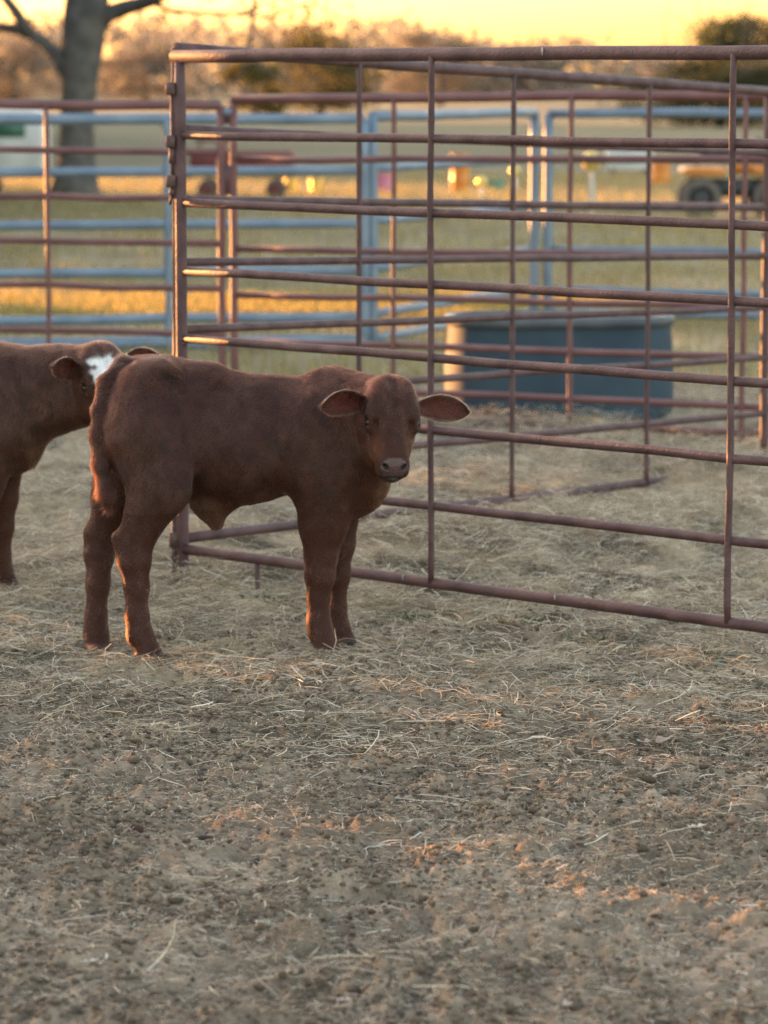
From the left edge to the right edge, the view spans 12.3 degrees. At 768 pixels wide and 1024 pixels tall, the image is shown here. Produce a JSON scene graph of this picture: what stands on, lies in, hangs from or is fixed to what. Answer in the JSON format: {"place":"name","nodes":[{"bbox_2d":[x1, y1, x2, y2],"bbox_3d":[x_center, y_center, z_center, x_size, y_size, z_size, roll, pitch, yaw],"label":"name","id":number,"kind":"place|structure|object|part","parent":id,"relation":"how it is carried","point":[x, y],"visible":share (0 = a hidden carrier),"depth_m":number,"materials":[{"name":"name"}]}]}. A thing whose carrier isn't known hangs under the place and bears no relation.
{"place":"outdoors","nodes":[
{"label":"outdoors","id":0,"kind":"place"},
{"bbox_2d":[0,86,767,1023],"bbox_3d":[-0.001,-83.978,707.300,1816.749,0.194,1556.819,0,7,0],"label":"ground","id":1,"kind":"structure","parent":0,"point":[134,136],"depth_m":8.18,"materials":[{"name":"soil"}]},
{"bbox_2d":[0,109,50,192],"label":"stock trailer","id":2,"kind":"object","parent":1,"relation":"on","point":[23,135],"visible":0.34,"depth_m":47.22,"materials":[{"name":"white paint"}]},
{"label":"window","id":3,"kind":"part","parent":2,"relation":"part of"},
{"bbox_2d":[0,15,61,99],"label":"bare tree","id":4,"kind":"object","parent":1,"relation":"on","point":[34,64],"visible":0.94,"depth_m":226.88,"materials":[{"name":"brown plant"}]},
{"bbox_2d":[0,340,159,599],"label":"calf","id":5,"kind":"object","parent":1,"relation":"on","point":[47,393],"visible":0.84,"depth_m":10.96},
{"bbox_2d":[0,99,225,365],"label":"pipe fence","id":6,"kind":"object","parent":1,"relation":"on","point":[45,106],"visible":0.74,"depth_m":17.15,"materials":[{"name":"brown metal"}]},
{"bbox_2d":[129,824,143,832],"bbox_3d":[-0.528,0.677,7.571,0.028,0.024,0.027,-5,8,-34],"label":"dung lump","id":7,"kind":"object","parent":1,"relation":"on","point":[138,828],"visible":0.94,"depth_m":7.56,"materials":[{"name":"soil"}]},
{"bbox_2d":[97,17,212,100],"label":"bare tree","id":8,"kind":"object","parent":1,"relation":"on","point":[138,64],"visible":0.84,"depth_m":227.27,"materials":[{"name":"brown plant"}]},
{"bbox_2d":[163,748,173,754],"bbox_3d":[-0.518,0.575,8.494,0.033,0.022,0.022,0,7,0],"label":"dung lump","id":9,"kind":"object","parent":1,"relation":"on","point":[170,750],"visible":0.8,"depth_m":8.49,"materials":[{"name":"soil"}]},
{"bbox_2d":[0,0,352,194],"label":"oak tree","id":10,"kind":"object","parent":1,"relation":"on","point":[77,58],"visible":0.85,"depth_m":49.45,"materials":[{"name":"grey plant"}]},
{"bbox_2d":[0,113,369,353],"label":"pipe fence","id":11,"kind":"object","parent":1,"relation":"on","point":[166,271],"visible":0.73,"depth_m":21.14,"materials":[{"name":"blue metal"}]},
{"bbox_2d":[195,835,212,841],"bbox_3d":[-0.384,0.699,7.594,0.047,0.015,0.031,0,7,0],"label":"dung lump","id":12,"kind":"object","parent":1,"relation":"on","point":[202,837],"visible":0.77,"depth_m":7.58,"materials":[{"name":"soil"}]},
{"bbox_2d":[162,140,293,196],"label":"farm wagon","id":13,"kind":"object","parent":1,"relation":"on","point":[274,186],"visible":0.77,"depth_m":48.71,"materials":[{"name":"red paint"}]},
{"bbox_2d":[215,62,294,113],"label":"evergreen oak","id":14,"kind":"object","parent":1,"relation":"on","point":[254,76],"visible":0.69,"depth_m":148.40,"materials":[{"name":"green plant"}]},
{"bbox_2d":[235,591,277,598],"bbox_3d":[-0.390,0.266,11.168,0.157,0.058,0.103,0,7,0],"label":"grass tuft","id":15,"kind":"object","parent":1,"relation":"on","point":[265,595],"visible":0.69,"depth_m":11.16,"materials":[{"name":"beige plant"}]},
{"bbox_2d":[82,352,471,662],"bbox_3d":[-0.308,-0.009,9.949,1.092,0.847,0.482,0,7,0],"label":"calf","id":16,"kind":"object","parent":1,"relation":"on","point":[326,449],"visible":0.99,"depth_m":9.86},
{"bbox_2d":[271,595,306,609],"bbox_3d":[-0.276,0.285,11.026,0.153,0.056,0.143,-2,7,-15],"label":"grass tuft","id":17,"kind":"object","parent":1,"relation":"on","point":[290,602],"visible":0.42,"depth_m":11.01,"materials":[{"name":"beige plant"}]},
{"bbox_2d":[284,175,298,193],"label":"bucket","id":18,"kind":"object","parent":1,"relation":"on","point":[292,183],"visible":0.76,"depth_m":51.22,"materials":[{"name":"yellow plastic"}]},
{"bbox_2d":[309,175,323,193],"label":"bucket","id":19,"kind":"object","parent":1,"relation":"on","point":[317,183],"visible":0.8,"depth_m":51.22,"materials":[{"name":"yellow plastic"}]},
{"bbox_2d":[259,12,404,113],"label":"evergreen oak","id":20,"kind":"object","parent":1,"relation":"on","point":[345,74],"visible":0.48,"depth_m":167.91,"materials":[{"name":"green plant"}]},
{"bbox_2d":[0,7,703,99],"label":"distant woods","id":21,"kind":"object","parent":1,"relation":"on","point":[500,84],"visible":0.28,"depth_m":365.08,"materials":[{"name":"brown plant"}]},
{"bbox_2d":[0,169,762,390],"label":"pasture grass","id":22,"kind":"structure","parent":1,"relation":"on","point":[145,302],"depth_m":30.81,"materials":[{"name":"plant"}]},
{"bbox_2d":[0,383,767,1023],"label":"loose hay","id":23,"kind":"object","parent":1,"relation":"on","point":[66,615],"visible":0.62,"depth_m":9.93,"materials":[{"name":"plant"}]},
{"bbox_2d":[378,173,390,193],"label":"bucket","id":24,"kind":"object","parent":1,"relation":"on","point":[384,180],"visible":0.41,"depth_m":51.16,"materials":[{"name":"pink plastic"}]},
{"bbox_2d":[374,609,442,628],"bbox_3d":[0.070,0.316,10.594,0.230,0.064,0.234,0,7,0],"label":"grass tuft","id":25,"kind":"object","parent":1,"relation":"on","point":[398,616],"visible":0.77,"depth_m":10.61,"materials":[{"name":"beige plant"}]},
{"bbox_2d":[371,24,494,106],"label":"bare tree","id":26,"kind":"object","parent":1,"relation":"on","point":[454,81],"visible":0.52,"depth_m":237.62,"materials":[{"name":"brown plant"}]},
{"bbox_2d":[367,108,539,340],"bbox_3d":[0.472,-1.827,22.669,0.075,1.484,2.839,3,7,23],"label":"pipe fence","id":27,"kind":"object","parent":1,"relation":"on","point":[376,117],"visible":0.58,"depth_m":22.16,"materials":[{"name":"metal"}]},
{"bbox_2d":[451,154,468,192],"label":"barrel","id":28,"kind":"object","parent":1,"relation":"on","point":[459,178],"visible":0.48,"depth_m":51.88,"materials":[{"name":"orange plastic"}]},
{"bbox_2d":[165,45,767,633],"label":"pipe gate","id":29,"kind":"structure","parent":1,"relation":"on","point":[179,137],"depth_m":10.42,"materials":[{"name":"brown metal"}]},
{"bbox_2d":[171,42,767,565],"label":"pipe fence","id":30,"kind":"object","parent":1,"relation":"on","point":[513,202],"visible":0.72,"depth_m":13.15,"materials":[{"name":"brown metal"}]},
{"bbox_2d":[476,176,486,198],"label":"marker post","id":31,"kind":"object","parent":1,"relation":"on","point":[481,181],"visible":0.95,"depth_m":48.21,"materials":[{"name":"yellow paint"}]},
{"bbox_2d":[223,90,763,441],"bbox_3d":[0.663,-1.130,16.317,3.285,1.624,0.100,4,8,28],"label":"pipe fence","id":32,"kind":"object","parent":1,"relation":"on","point":[394,158],"visible":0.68,"depth_m":16.35,"materials":[{"name":"brown metal"}]},
{"bbox_2d":[483,170,504,190],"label":"bucket","id":33,"kind":"object","parent":1,"relation":"on","point":[499,183],"visible":0.69,"depth_m":52.59,"materials":[{"name":"teal plastic"}]},
{"bbox_2d":[510,166,519,190],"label":"marker post","id":34,"kind":"object","parent":1,"relation":"on","point":[517,171],"visible":0.49,"depth_m":51.95,"materials":[{"name":"white paint"}]},
{"bbox_2d":[505,612,553,626],"bbox_3d":[0.442,0.333,10.573,0.164,0.064,0.121,0,7,0],"label":"grass tuft","id":35,"kind":"object","parent":1,"relation":"on","point":[525,618],"visible":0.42,"depth_m":10.57,"materials":[{"name":"beige plant"}]},
{"bbox_2d":[444,310,674,422],"bbox_3d":[0.846,-0.701,17.190,1.110,0.515,0.660,-1,7,-7],"label":"stock tank","id":36,"kind":"object","parent":1,"relation":"on","point":[618,333],"visible":0.5,"depth_m":16.88,"materials":[{"name":"blue plastic"}]},
{"bbox_2d":[554,632,625,647],"bbox_3d":[0.591,0.373,10.207,0.204,0.048,0.196,6,9,40],"label":"grass tuft","id":37,"kind":"object","parent":1,"relation":"on","point":[603,636],"visible":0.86,"depth_m":10.23,"materials":[{"name":"beige plant"}]},
{"bbox_2d":[582,152,599,213],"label":"marker post","id":38,"kind":"object","parent":1,"relation":"on","point":[591,168],"visible":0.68,"depth_m":41.51,"materials":[{"name":"white paint"}]},
{"bbox_2d":[605,151,653,175],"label":"feed bunk","id":39,"kind":"object","parent":1,"relation":"on","point":[612,166],"visible":0.5,"depth_m":61.01,"materials":[{"name":"white paint"}]},
{"bbox_2d":[595,644,674,653],"bbox_3d":[0.708,0.393,10.076,0.233,0.050,0.147,0,7,0],"label":"grass tuft","id":40,"kind":"object","parent":1,"relation":"on","point":[631,648],"visible":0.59,"depth_m":10.08,"materials":[{"name":"beige plant"}]},
{"bbox_2d":[543,108,763,319],"bbox_3d":[2.170,-1.933,23.535,2.348,1.486,0.087,3,7,20],"label":"pipe fence","id":41,"kind":"object","parent":1,"relation":"on","point":[551,114],"visible":0.42,"depth_m":23.67,"materials":[{"name":"metal"}]},
{"bbox_2d":[637,734,674,743],"bbox_3d":[0.656,0.550,8.581,0.094,0.020,0.060,0,7,0],"label":"oak leaf","id":42,"kind":"object","parent":1,"relation":"on","point":[659,739],"visible":1,"depth_m":8.59,"materials":[{"name":"beige plant"}]},
{"bbox_2d":[652,164,669,185],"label":"barrel","id":43,"kind":"object","parent":1,"relation":"on","point":[660,172],"visible":0.51,"depth_m":55.14,"materials":[{"name":"orange plastic"}]},
{"bbox_2d":[575,0,767,127],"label":"live oak","id":44,"kind":"object","parent":1,"relation":"on","point":[754,74],"visible":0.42,"depth_m":128.17,"materials":[{"name":"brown plant"}]},
{"bbox_2d":[679,662,704,666],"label":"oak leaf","id":45,"kind":"object","parent":1,"relation":"on","point":[697,664],"visible":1,"depth_m":9.70,"materials":[{"name":"brown plant"}]},
{"bbox_2d":[687,823,707,826],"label":"oak leaf","id":46,"kind":"object","parent":1,"relation":"on","point":[699,824],"visible":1,"depth_m":7.53,"materials":[{"name":"beige plant"}]},
{"bbox_2d":[657,0,767,107],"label":"live oak","id":47,"kind":"object","parent":1,"relation":"on","point":[725,29],"visible":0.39,"depth_m":162.61,"materials":[{"name":"green plant"}]},
{"bbox_2d":[705,660,727,666],"bbox_3d":[0.919,0.419,9.770,0.069,0.017,0.056,7,10,44],"label":"rosette weed","id":48,"kind":"object","parent":1,"relation":"on","point":[717,663],"visible":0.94,"depth_m":9.76,"materials":[{"name":"green plant"}]},
{"bbox_2d":[676,136,762,217],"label":"quad bike","id":49,"kind":"object","parent":1,"relation":"on","point":[700,189],"visible":0.42,"depth_m":41.84,"materials":[{"name":"yellow metal"}]},
{"bbox_2d":[0,0,767,85],"label":"sky","id":50,"kind":"structure","parent":0,"point":[633,22],"materials":[{"name":"yellow"}]}
]}

